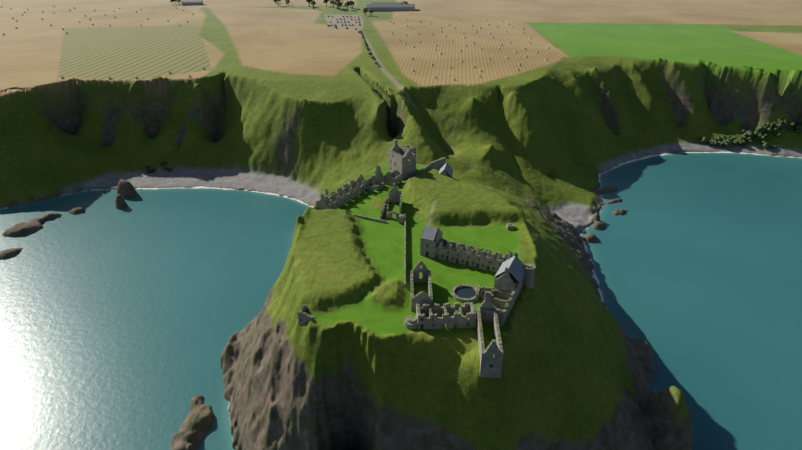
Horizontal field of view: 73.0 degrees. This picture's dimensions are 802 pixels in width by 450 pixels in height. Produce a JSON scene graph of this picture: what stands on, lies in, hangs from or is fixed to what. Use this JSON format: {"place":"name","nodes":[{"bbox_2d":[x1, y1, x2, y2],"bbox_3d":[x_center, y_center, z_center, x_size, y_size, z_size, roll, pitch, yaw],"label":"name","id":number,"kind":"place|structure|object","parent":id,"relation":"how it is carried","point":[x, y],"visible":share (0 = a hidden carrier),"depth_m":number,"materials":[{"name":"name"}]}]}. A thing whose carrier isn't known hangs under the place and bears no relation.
{"place":"outdoors","nodes":[
{"label":"outdoors","id":0,"kind":"place"},
{"bbox_2d":[0,0,801,449],"bbox_3d":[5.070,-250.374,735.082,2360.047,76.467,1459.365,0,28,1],"label":"terrain","id":1,"kind":"structure","parent":0,"point":[304,102],"depth_m":393.62,"materials":[{"name":"green plant"}]},
{"bbox_2d":[1,6,548,79],"bbox_3d":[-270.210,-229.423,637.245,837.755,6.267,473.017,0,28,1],"label":"hay bales","id":2,"kind":"object","parent":1,"relation":"on","point":[412,58],"visible":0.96,"depth_m":565.00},
{"bbox_2d":[182,1,414,10],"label":"farm sheds","id":3,"kind":"object","parent":1,"relation":"on","point":[376,9],"visible":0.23,"depth_m":781.34,"materials":[{"name":"grey"}]},
{"bbox_2d":[181,0,414,7],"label":"farm roofs","id":4,"kind":"structure","parent":3,"relation":"attached to","point":[385,5],"depth_m":785.76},
{"bbox_2d":[297,139,535,377],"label":"castle ruins","id":5,"kind":"object","parent":1,"relation":"on","point":[401,163],"visible":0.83,"depth_m":177.65,"materials":[{"name":"stone"}]},
{"bbox_2d":[455,287,475,297],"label":"water","id":6,"kind":"structure","parent":5,"relation":"on","point":[464,292],"depth_m":175.48,"materials":[{"name":"blue liquid"}]},
{"bbox_2d":[421,163,524,282],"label":"slate roofs","id":7,"kind":"structure","parent":5,"relation":"on","point":[515,264],"depth_m":176.59,"materials":[{"name":"stone"}]},
{"bbox_2d":[0,151,801,449],"bbox_3d":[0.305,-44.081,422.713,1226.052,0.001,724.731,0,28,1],"label":"water","id":8,"kind":"structure","parent":0,"point":[119,327],"depth_m":273.01,"materials":[{"name":"teal liquid"}]}
]}

